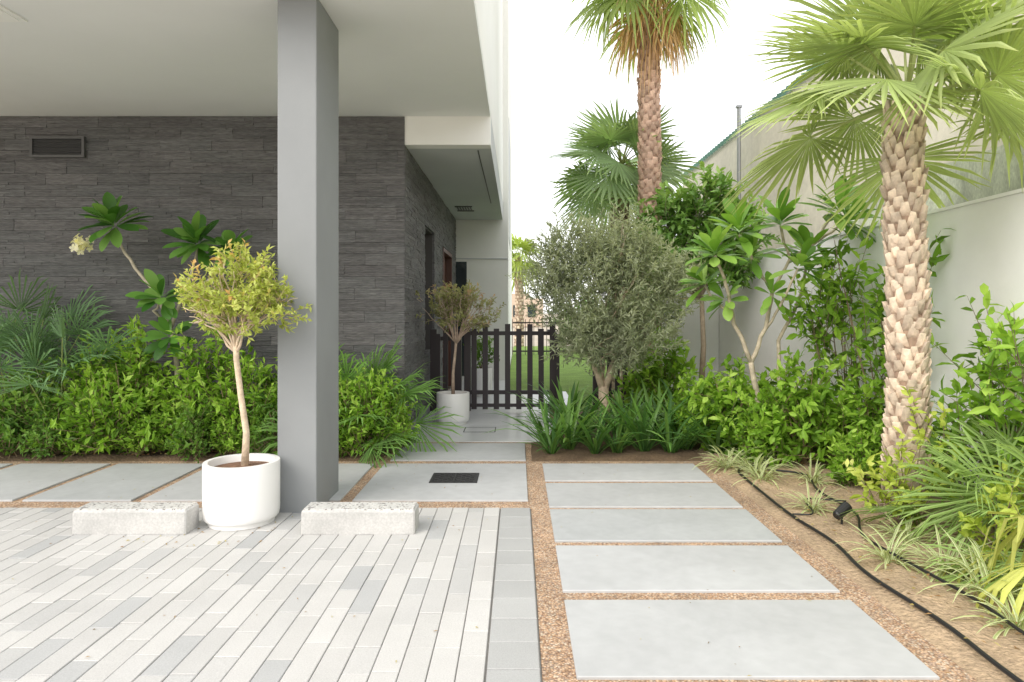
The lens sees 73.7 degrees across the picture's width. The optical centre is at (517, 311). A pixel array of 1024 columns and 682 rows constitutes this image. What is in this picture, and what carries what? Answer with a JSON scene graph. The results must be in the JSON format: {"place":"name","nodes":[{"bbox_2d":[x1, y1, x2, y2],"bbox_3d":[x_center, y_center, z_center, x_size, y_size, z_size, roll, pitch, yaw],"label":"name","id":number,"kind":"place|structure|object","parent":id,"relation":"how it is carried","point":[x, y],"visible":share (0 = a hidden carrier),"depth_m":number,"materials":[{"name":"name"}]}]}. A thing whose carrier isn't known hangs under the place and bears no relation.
{"place":"outdoors","nodes":[
{"label":"outdoors","id":0,"kind":"place"},
{"bbox_2d":[0,437,384,460],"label":"soil","id":1,"kind":"structure","parent":0,"point":[121,456],"depth_m":6.97,"materials":[{"name":"brown soil"}]},
{"bbox_2d":[0,355,72,457],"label":"shrub","id":2,"kind":"object","parent":1,"relation":"on","point":[20,401],"visible":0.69,"depth_m":6.98,"materials":[{"name":"green plant"}]},
{"bbox_2d":[18,384,86,460],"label":"shrub","id":3,"kind":"object","parent":1,"relation":"on","point":[48,437],"visible":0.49,"depth_m":6.87,"materials":[{"name":"green plant"}]},
{"bbox_2d":[0,282,121,402],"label":"fan palm plant","id":4,"kind":"object","parent":1,"relation":"on","point":[100,324],"visible":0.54,"depth_m":7.72,"materials":[{"name":"green plant"}]},
{"bbox_2d":[0,271,128,396],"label":"fan palm plant","id":5,"kind":"object","parent":1,"relation":"on","point":[20,305],"visible":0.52,"depth_m":7.73,"materials":[{"name":"green plant"}]},
{"bbox_2d":[0,302,143,424],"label":"fan palm plant","id":6,"kind":"object","parent":1,"relation":"on","point":[60,332],"visible":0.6,"depth_m":7.16,"materials":[{"name":"green plant"}]},
{"bbox_2d":[25,333,125,451],"bbox_3d":[-4.613,0.878,7.286,1.121,1.351,1.157,0,0,-42],"label":"shrub","id":7,"kind":"object","parent":1,"relation":"on","point":[75,382],"visible":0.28,"depth_m":7.09,"materials":[{"name":"green plant"}]},
{"bbox_2d":[52,392,116,461],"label":"shrub","id":8,"kind":"object","parent":1,"relation":"on","point":[92,445],"visible":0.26,"depth_m":6.94,"materials":[{"name":"green plant"}]},
{"bbox_2d":[50,320,182,454],"bbox_3d":[-4.068,0.818,7.229,1.273,1.487,1.233,0,0,-15],"label":"shrub","id":9,"kind":"object","parent":1,"relation":"on","point":[102,398],"visible":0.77,"depth_m":6.92,"materials":[{"name":"green plant"}]},
{"bbox_2d":[84,314,172,434],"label":"shrub","id":10,"kind":"object","parent":1,"relation":"on","point":[118,362],"visible":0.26,"depth_m":7.29,"materials":[{"name":"green plant"}]},
{"bbox_2d":[110,397,167,456],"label":"shrub","id":11,"kind":"object","parent":1,"relation":"on","point":[135,441],"visible":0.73,"depth_m":6.97,"materials":[{"name":"green plant"}]},
{"bbox_2d":[69,192,251,401],"bbox_3d":[-3.906,0.093,7.389,1.994,2.821,0.916,0,0,0],"label":"frangipani tree","id":12,"kind":"object","parent":1,"relation":"on","point":[109,212],"visible":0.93,"depth_m":7.36,"materials":[{"name":"green plant"}]},
{"bbox_2d":[140,376,202,454],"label":"shrub","id":13,"kind":"object","parent":1,"relation":"on","point":[168,414],"visible":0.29,"depth_m":7.03,"materials":[{"name":"green plant"}]},
{"bbox_2d":[162,398,228,463],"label":"shrub","id":14,"kind":"object","parent":1,"relation":"on","point":[197,436],"visible":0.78,"depth_m":6.90,"materials":[{"name":"green plant"}]},
{"bbox_2d":[147,316,274,454],"bbox_3d":[-3.221,0.851,7.177,1.301,1.676,1.066,0,0,0],"label":"shrub","id":15,"kind":"object","parent":1,"relation":"on","point":[204,377],"visible":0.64,"depth_m":7.11,"materials":[{"name":"green plant"}]},
{"bbox_2d":[207,398,258,455],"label":"shrub","id":16,"kind":"object","parent":1,"relation":"on","point":[232,430],"visible":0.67,"depth_m":6.91,"materials":[{"name":"green plant"}]},
{"bbox_2d":[200,351,277,457],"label":"shrub","id":17,"kind":"object","parent":1,"relation":"on","point":[273,395],"visible":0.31,"depth_m":7.04,"materials":[{"name":"green plant"}]},
{"bbox_2d":[241,396,277,455],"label":"shrub","id":18,"kind":"object","parent":1,"relation":"on","point":[257,438],"visible":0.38,"depth_m":6.90,"materials":[{"name":"green plant"}]},
{"bbox_2d":[248,343,422,460],"bbox_3d":[-2.151,1.049,7.631,2.281,1.599,2.198,0,0,4],"label":"shrub","id":19,"kind":"object","parent":1,"relation":"on","point":[396,451],"visible":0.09,"depth_m":7.19,"materials":[{"name":"green plant"}]},
{"bbox_2d":[254,332,463,467],"bbox_3d":[-1.671,1.040,7.558,2.243,1.632,2.328,0,0,0],"label":"fan palm plant","id":20,"kind":"object","parent":1,"relation":"on","point":[409,393],"visible":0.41,"depth_m":7.32,"materials":[{"name":"green plant"}]},
{"bbox_2d":[339,366,419,456],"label":"shrub","id":21,"kind":"object","parent":1,"relation":"on","point":[374,396],"visible":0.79,"depth_m":6.97,"materials":[{"name":"green plant"}]},
{"bbox_2d":[366,384,420,453],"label":"shrub","id":22,"kind":"object","parent":1,"relation":"on","point":[405,421],"visible":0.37,"depth_m":7.29,"materials":[{"name":"green plant"}]},
{"bbox_2d":[172,239,311,465],"bbox_3d":[-1.976,0.287,4.828,0.995,1.649,0.825,0,0,0],"label":"potted tree","id":23,"kind":"object","parent":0,"point":[257,293],"visible":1,"depth_m":4.77,"materials":[{"name":"green plant"}]},
{"bbox_2d":[0,508,541,681],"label":"driveway","id":24,"kind":"structure","parent":0,"point":[66,592],"depth_m":3.49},
{"bbox_2d":[72,502,198,534],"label":"parking block","id":25,"kind":"structure","parent":24,"relation":"on","point":[136,518],"depth_m":4.56,"materials":[{"name":"concrete"}]},
{"bbox_2d":[202,453,279,530],"bbox_3d":[-1.965,1.272,4.860,0.516,0.430,0.516,0,0,0],"label":"plant pot","id":26,"kind":"object","parent":24,"relation":"on","point":[236,496],"visible":0.97,"depth_m":4.65,"materials":[{"name":"ceramic"}]},
{"bbox_2d":[0,0,511,513],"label":"house","id":27,"kind":"structure","parent":24,"relation":"on","point":[350,160],"depth_m":8.18,"materials":[{"name":"stone"}]},
{"bbox_2d":[442,247,451,385],"bbox_3d":[-1.470,0.166,13.100,0.260,2.668,1.596,0,0,0],"label":"door","id":28,"kind":"structure","parent":27,"relation":"in","point":[447,256],"depth_m":13.84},
{"bbox_2d":[456,262,466,375],"bbox_3d":[-1.240,0.150,14.939,0.240,2.500,0.018,0,0,0],"label":"window","id":29,"kind":"structure","parent":27,"relation":"in","point":[461,267],"depth_m":14.93,"materials":[{"name":"black glass"}]},
{"bbox_2d":[301,502,418,534],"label":"parking block","id":30,"kind":"structure","parent":24,"relation":"on","point":[359,518],"depth_m":4.56,"materials":[{"name":"concrete"}]},
{"bbox_2d":[0,442,978,681],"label":"gravel","id":31,"kind":"structure","parent":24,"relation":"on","point":[557,659],"depth_m":3.95,"materials":[{"name":"beige gravel"}]},
{"bbox_2d":[0,464,109,501],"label":"paving slab","id":32,"kind":"structure","parent":31,"relation":"on","point":[18,481],"depth_m":6.17,"materials":[{"name":"concrete"}]},
{"bbox_2d":[22,464,201,501],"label":"paving slab","id":33,"kind":"structure","parent":31,"relation":"on","point":[109,484],"depth_m":5.88,"materials":[{"name":"concrete"}]},
{"bbox_2d":[141,470,201,501],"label":"paving slab","id":34,"kind":"structure","parent":31,"relation":"on","point":[188,489],"depth_m":5.62,"materials":[{"name":"concrete"}]},
{"bbox_2d":[329,464,373,501],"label":"paving slab","id":35,"kind":"structure","parent":31,"relation":"on","point":[351,476],"depth_m":6.17,"materials":[{"name":"concrete"}]},
{"bbox_2d":[352,464,527,501],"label":"paving slab","id":36,"kind":"structure","parent":31,"relation":"on","point":[405,483],"depth_m":5.85,"materials":[{"name":"concrete"}]},
{"bbox_2d":[429,473,478,482],"bbox_3d":[-0.565,1.489,6.110,0.420,0.022,0.360,0,0,0],"label":"drain grate","id":37,"kind":"object","parent":36,"relation":"on","point":[454,477],"visible":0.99,"depth_m":6.09,"materials":[{"name":"metal"}]},
{"bbox_2d":[391,443,525,460],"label":"paving slab","id":38,"kind":"structure","parent":31,"relation":"on","point":[490,452],"depth_m":7.22,"materials":[{"name":"concrete"}]},
{"bbox_2d":[542,464,712,481],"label":"paving slab","id":39,"kind":"structure","parent":31,"relation":"on","point":[625,473],"depth_m":6.28,"materials":[{"name":"concrete"}]},
{"bbox_2d":[546,483,742,507],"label":"paving slab","id":40,"kind":"structure","parent":31,"relation":"on","point":[628,495],"depth_m":5.53,"materials":[{"name":"concrete"}]},
{"bbox_2d":[550,509,781,541],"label":"paving slab","id":41,"kind":"structure","parent":31,"relation":"on","point":[656,525],"depth_m":4.73,"materials":[{"name":"concrete"}]},
{"bbox_2d":[556,545,839,592],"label":"paving slab","id":42,"kind":"structure","parent":31,"relation":"on","point":[683,569],"depth_m":3.92,"materials":[{"name":"concrete"}]},
{"bbox_2d":[564,600,939,679],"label":"paving slab","id":43,"kind":"structure","parent":31,"relation":"on","point":[812,640],"depth_m":3.07,"materials":[{"name":"concrete"}]},
{"bbox_2d":[9,448,1021,675],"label":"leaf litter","id":44,"kind":"object","parent":24,"relation":"on","point":[982,616],"visible":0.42,"depth_m":4.33,"materials":[{"name":"brown plant"}]},
{"bbox_2d":[412,391,567,441],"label":"path","id":45,"kind":"structure","parent":0,"point":[478,417],"depth_m":8.95,"materials":[{"name":"concrete"}]},
{"bbox_2d":[430,329,461,411],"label":"garden gate","id":46,"kind":"structure","parent":45,"relation":"on","point":[436,338],"depth_m":10.26,"materials":[{"name":"metal"}]},
{"bbox_2d":[437,391,468,424],"bbox_3d":[-0.870,1.282,9.150,0.440,0.410,0.440,0,0,0],"label":"plant pot","id":47,"kind":"object","parent":45,"relation":"on","point":[457,402],"visible":0.87,"depth_m":8.97,"materials":[{"name":"ceramic"}]},
{"bbox_2d":[415,280,505,393],"bbox_3d":[-0.794,0.327,9.161,1.303,1.587,0.926,0,0,0],"label":"potted tree","id":48,"kind":"object","parent":47,"relation":"in","point":[463,303],"visible":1,"depth_m":9.12,"materials":[{"name":"green plant"}]},
{"bbox_2d":[464,324,558,410],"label":"garden gate","id":49,"kind":"structure","parent":45,"relation":"on","point":[470,361],"depth_m":10.24,"materials":[{"name":"metal"}]},
{"bbox_2d":[422,314,573,420],"bbox_3d":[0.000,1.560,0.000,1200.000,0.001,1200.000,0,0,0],"label":"ground","id":50,"kind":"structure","parent":0,"point":[535,340],"depth_m":41.80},
{"bbox_2d":[512,294,542,326],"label":"distant house","id":51,"kind":"structure","parent":50,"relation":"on","point":[527,318],"depth_m":70.00,"materials":[{"name":"beige paint"}]},
{"bbox_2d":[735,105,742,199],"bbox_3d":[3.950,-1.095,12.200,0.100,5.190,0.100,0,0,0],"label":"pole","id":52,"kind":"object","parent":50,"relation":"on","point":[738,107],"visible":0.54,"depth_m":12.17,"materials":[{"name":"grey metal"}]},
{"bbox_2d":[683,0,1023,251],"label":"neighbouring wall","id":53,"kind":"structure","parent":50,"relation":"on","point":[723,153],"depth_m":10.18,"materials":[{"name":"beige paint"}]},
{"bbox_2d":[843,138,1023,231],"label":"shade net","id":54,"kind":"object","parent":53,"relation":"attached to","point":[997,184],"visible":0.16,"depth_m":6.04,"materials":[{"name":"beige fabric"}]},
{"bbox_2d":[717,188,1023,500],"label":"boundary wall","id":55,"kind":"structure","parent":50,"relation":"on","point":[982,243],"depth_m":5.74,"materials":[{"name":"white paint"}]},
{"bbox_2d":[510,346,629,407],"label":"lawn","id":56,"kind":"structure","parent":0,"point":[570,373],"depth_m":16.66,"materials":[{"name":"green plant"}]},
{"bbox_2d":[512,233,546,345],"bbox_3d":[0.003,-1.053,29.964,2.690,5.143,2.518,0,0,34],"label":"palm tree","id":57,"kind":"object","parent":56,"relation":"on","point":[518,258],"visible":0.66,"depth_m":29.82,"materials":[{"name":"green plant"}]},
{"bbox_2d":[541,97,702,398],"bbox_3d":[1.810,-1.121,11.973,2.890,5.254,2.700,0,0,0],"label":"palm tree","id":58,"kind":"object","parent":56,"relation":"on","point":[597,141],"visible":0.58,"depth_m":11.50,"materials":[{"name":"green plant"}]},
{"bbox_2d":[561,0,737,379],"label":"palm tree","id":59,"kind":"object","parent":56,"relation":"on","point":[651,30],"visible":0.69,"depth_m":10.83,"materials":[{"name":"green plant"}]},
{"bbox_2d":[635,278,718,390],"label":"garden wall","id":60,"kind":"structure","parent":56,"relation":"on","point":[691,329],"depth_m":12.20,"materials":[{"name":"grey paint"}]},
{"bbox_2d":[550,408,673,439],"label":"soil","id":61,"kind":"structure","parent":0,"point":[593,436],"depth_m":8.45,"materials":[{"name":"brown soil"}]},
{"bbox_2d":[512,377,624,431],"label":"lily plant","id":62,"kind":"object","parent":61,"relation":"on","point":[574,396],"visible":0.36,"depth_m":8.48,"materials":[{"name":"green plant"}]},
{"bbox_2d":[505,202,707,433],"bbox_3d":[1.053,0.078,8.012,2.433,2.817,1.561,0,0,0],"label":"olive tree","id":63,"kind":"object","parent":61,"relation":"on","point":[625,257],"visible":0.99,"depth_m":7.84,"materials":[{"name":"green plant"}]},
{"bbox_2d":[593,348,647,409],"bbox_3d":[1.550,1.025,10.295,0.840,0.950,0.100,0,0,0],"label":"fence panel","id":64,"kind":"object","parent":61,"relation":"on","point":[595,385],"visible":0.06,"depth_m":10.24,"materials":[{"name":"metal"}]},
{"bbox_2d":[531,439,702,460],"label":"soil","id":65,"kind":"structure","parent":0,"point":[580,451],"depth_m":7.06,"materials":[{"name":"brown soil"}]},
{"bbox_2d":[483,395,593,445],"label":"lily plant","id":66,"kind":"object","parent":65,"relation":"on","point":[537,422],"visible":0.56,"depth_m":7.67,"materials":[{"name":"green plant"}]},
{"bbox_2d":[499,407,597,453],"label":"lily plant","id":67,"kind":"object","parent":65,"relation":"on","point":[553,444],"visible":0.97,"depth_m":7.09,"materials":[{"name":"green plant"}]},
{"bbox_2d":[505,386,615,449],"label":"lily plant","id":68,"kind":"object","parent":65,"relation":"on","point":[568,418],"visible":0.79,"depth_m":7.27,"materials":[{"name":"green plant"}]},
{"bbox_2d":[517,382,638,440],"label":"lily plant","id":69,"kind":"object","parent":65,"relation":"on","point":[594,407],"visible":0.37,"depth_m":7.91,"materials":[{"name":"green plant"}]},
{"bbox_2d":[552,400,632,453],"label":"lily plant","id":70,"kind":"object","parent":65,"relation":"on","point":[594,447],"visible":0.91,"depth_m":7.08,"materials":[{"name":"green plant"}]},
{"bbox_2d":[569,407,672,452],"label":"lily plant","id":71,"kind":"object","parent":65,"relation":"on","point":[616,448],"visible":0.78,"depth_m":7.14,"materials":[{"name":"green plant"}]},
{"bbox_2d":[575,387,679,445],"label":"lily plant","id":72,"kind":"object","parent":65,"relation":"on","point":[630,412],"visible":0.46,"depth_m":7.52,"materials":[{"name":"green plant"}]},
{"bbox_2d":[597,378,696,440],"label":"lily plant","id":73,"kind":"object","parent":65,"relation":"on","point":[654,403],"visible":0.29,"depth_m":7.94,"materials":[{"name":"green plant"}]},
{"bbox_2d":[596,388,722,451],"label":"lily plant","id":74,"kind":"object","parent":65,"relation":"on","point":[645,445],"visible":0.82,"depth_m":7.17,"materials":[{"name":"green plant"}]},
{"bbox_2d":[606,394,725,452],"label":"lily plant","id":75,"kind":"object","parent":65,"relation":"on","point":[668,447],"visible":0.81,"depth_m":7.14,"materials":[{"name":"green plant"}]},
{"bbox_2d":[636,390,739,449],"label":"lily plant","id":76,"kind":"object","parent":65,"relation":"on","point":[689,445],"visible":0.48,"depth_m":7.30,"materials":[{"name":"green plant"}]},
{"bbox_2d":[509,0,857,313],"label":"sky","id":77,"kind":"structure","parent":0,"point":[552,77],"materials":[{"name":"white"}]},
{"bbox_2d":[692,440,1023,681],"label":"soil","id":78,"kind":"structure","parent":0,"point":[962,654],"depth_m":3.96,"materials":[{"name":"beige soil"}]},
{"bbox_2d":[614,325,698,414],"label":"shrub","id":79,"kind":"object","parent":78,"relation":"on","point":[655,372],"visible":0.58,"depth_m":9.17,"materials":[{"name":"green plant"}]},
{"bbox_2d":[660,367,725,443],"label":"shrub","id":80,"kind":"object","parent":78,"relation":"on","point":[683,383],"visible":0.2,"depth_m":7.65,"materials":[{"name":"green plant"}]},
{"bbox_2d":[606,160,780,379],"bbox_3d":[2.623,-0.378,10.325,2.643,3.761,1.309,0,0,0],"label":"flowering tree","id":81,"kind":"object","parent":78,"relation":"on","point":[682,220],"visible":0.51,"depth_m":10.08,"materials":[{"name":"green plant"}]},
{"bbox_2d":[664,398,753,453],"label":"lily plant","id":82,"kind":"object","parent":78,"relation":"on","point":[719,441],"visible":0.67,"depth_m":7.00,"materials":[{"name":"green plant"}]},
{"bbox_2d":[691,445,764,473],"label":"spider plant","id":83,"kind":"object","parent":78,"relation":"on","point":[721,462],"visible":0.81,"depth_m":6.47,"materials":[{"name":"green plant"}]},
{"bbox_2d":[687,352,791,454],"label":"shrub","id":84,"kind":"object","parent":78,"relation":"on","point":[729,397],"visible":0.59,"depth_m":7.18,"materials":[{"name":"green plant"}]},
{"bbox_2d":[715,447,798,480],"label":"spider plant","id":85,"kind":"object","parent":78,"relation":"on","point":[756,462],"visible":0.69,"depth_m":6.21,"materials":[{"name":"green plant"}]},
{"bbox_2d":[727,386,787,462],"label":"shrub","id":86,"kind":"object","parent":78,"relation":"on","point":[743,432],"visible":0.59,"depth_m":6.63,"materials":[{"name":"green plant"}]},
{"bbox_2d":[732,455,786,488],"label":"spider plant","id":87,"kind":"object","parent":78,"relation":"on","point":[761,473],"visible":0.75,"depth_m":5.94,"materials":[{"name":"green plant"}]},
{"bbox_2d":[676,174,881,453],"bbox_3d":[2.650,0.048,6.978,2.028,2.921,0.992,0,0,0],"label":"frangipani tree","id":88,"kind":"object","parent":78,"relation":"on","point":[804,238],"visible":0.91,"depth_m":6.92,"materials":[{"name":"green plant"}]},
{"bbox_2d":[742,346,870,469],"bbox_3d":[2.742,0.927,6.608,1.214,1.205,0.881,0,0,0],"label":"shrub","id":89,"kind":"object","parent":78,"relation":"on","point":[814,404],"visible":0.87,"depth_m":6.45,"materials":[{"name":"green plant"}]},
{"bbox_2d":[774,478,846,517],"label":"spider plant","id":90,"kind":"object","parent":78,"relation":"on","point":[813,507],"visible":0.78,"depth_m":5.10,"materials":[{"name":"green plant"}]},
{"bbox_2d":[779,454,847,489],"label":"spider plant","id":91,"kind":"object","parent":78,"relation":"on","point":[816,475],"visible":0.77,"depth_m":5.90,"materials":[{"name":"green plant"}]},
{"bbox_2d":[816,369,887,461],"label":"shrub","id":92,"kind":"object","parent":78,"relation":"on","point":[861,412],"visible":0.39,"depth_m":6.21,"materials":[{"name":"green plant"}]},
{"bbox_2d":[826,419,884,486],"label":"shrub","id":93,"kind":"object","parent":78,"relation":"on","point":[859,449],"visible":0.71,"depth_m":5.78,"materials":[{"name":"green plant"}]},
{"bbox_2d":[774,220,955,440],"bbox_3d":[3.249,0.298,6.466,1.010,2.378,1.985,0,0,-9],"label":"climbing shrub","id":94,"kind":"object","parent":78,"relation":"on","point":[831,312],"visible":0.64,"depth_m":6.75,"materials":[{"name":"green plant"}]},
{"bbox_2d":[711,0,1023,521],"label":"palm tree","id":95,"kind":"object","parent":78,"relation":"on","point":[943,38],"visible":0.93,"depth_m":4.84,"materials":[{"name":"green plant"}]},
{"bbox_2d":[737,463,1023,681],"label":"irrigation pipe","id":96,"kind":"object","parent":78,"relation":"on","point":[994,662],"visible":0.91,"depth_m":3.48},
{"bbox_2d":[830,517,934,579],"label":"spider plant","id":97,"kind":"object","parent":78,"relation":"on","point":[886,556],"visible":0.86,"depth_m":4.07,"materials":[{"name":"green plant"}]},
{"bbox_2d":[754,467,1023,635],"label":"irrigation pipe","id":98,"kind":"object","parent":78,"relation":"on","point":[1008,622],"visible":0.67,"depth_m":3.78,"materials":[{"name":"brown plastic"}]},
{"bbox_2d":[855,511,955,549],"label":"spider plant","id":99,"kind":"object","parent":78,"relation":"on","point":[907,530],"visible":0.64,"depth_m":4.39,"materials":[{"name":"green plant"}]},
{"bbox_2d":[842,386,970,529],"bbox_3d":[2.644,0.999,4.670,0.718,0.971,0.574,0,0,17],"label":"shrub","id":100,"kind":"object","parent":78,"relation":"on","point":[891,472],"visible":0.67,"depth_m":4.66,"materials":[{"name":"green plant"}]},
{"bbox_2d":[838,388,1023,585],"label":"fan palm plant","id":101,"kind":"object","parent":78,"relation":"on","point":[911,508],"visible":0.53,"depth_m":4.31,"materials":[{"name":"green plant"}]},
{"bbox_2d":[888,525,1001,583],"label":"spider plant","id":102,"kind":"object","parent":78,"relation":"on","point":[939,573],"visible":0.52,"depth_m":3.92,"materials":[{"name":"green plant"}]},
{"bbox_2d":[890,417,1023,602],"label":"fan palm plant","id":103,"kind":"object","parent":78,"relation":"on","point":[1012,450],"visible":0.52,"depth_m":4.12,"materials":[{"name":"green plant"}]},
{"bbox_2d":[913,526,1023,608],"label":"spider plant","id":104,"kind":"object","parent":78,"relation":"on","point":[983,571],"visible":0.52,"depth_m":3.60,"materials":[{"name":"green plant"}]},
{"bbox_2d":[923,537,1023,590],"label":"spider plant","id":105,"kind":"object","parent":78,"relation":"on","point":[979,550],"visible":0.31,"depth_m":3.70,"materials":[{"name":"green plant"}]},
{"bbox_2d":[925,283,1023,531],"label":"shrub","id":106,"kind":"object","parent":78,"relation":"on","point":[989,371],"visible":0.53,"depth_m":4.55,"materials":[{"name":"green plant"}]},
{"bbox_2d":[943,511,1023,623],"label":"fan palm plant","id":107,"kind":"object","parent":78,"relation":"on","point":[1013,538],"visible":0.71,"depth_m":3.46,"materials":[{"name":"yellow plant"}]},
{"bbox_2d":[950,585,1023,638],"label":"spider plant","id":108,"kind":"object","parent":78,"relation":"on","point":[1019,618],"visible":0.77,"depth_m":3.23,"materials":[{"name":"green plant"}]},
{"bbox_2d":[957,456,1023,571],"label":"shrub","id":109,"kind":"object","parent":78,"relation":"on","point":[975,524],"visible":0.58,"depth_m":3.96,"materials":[{"name":"green plant"}]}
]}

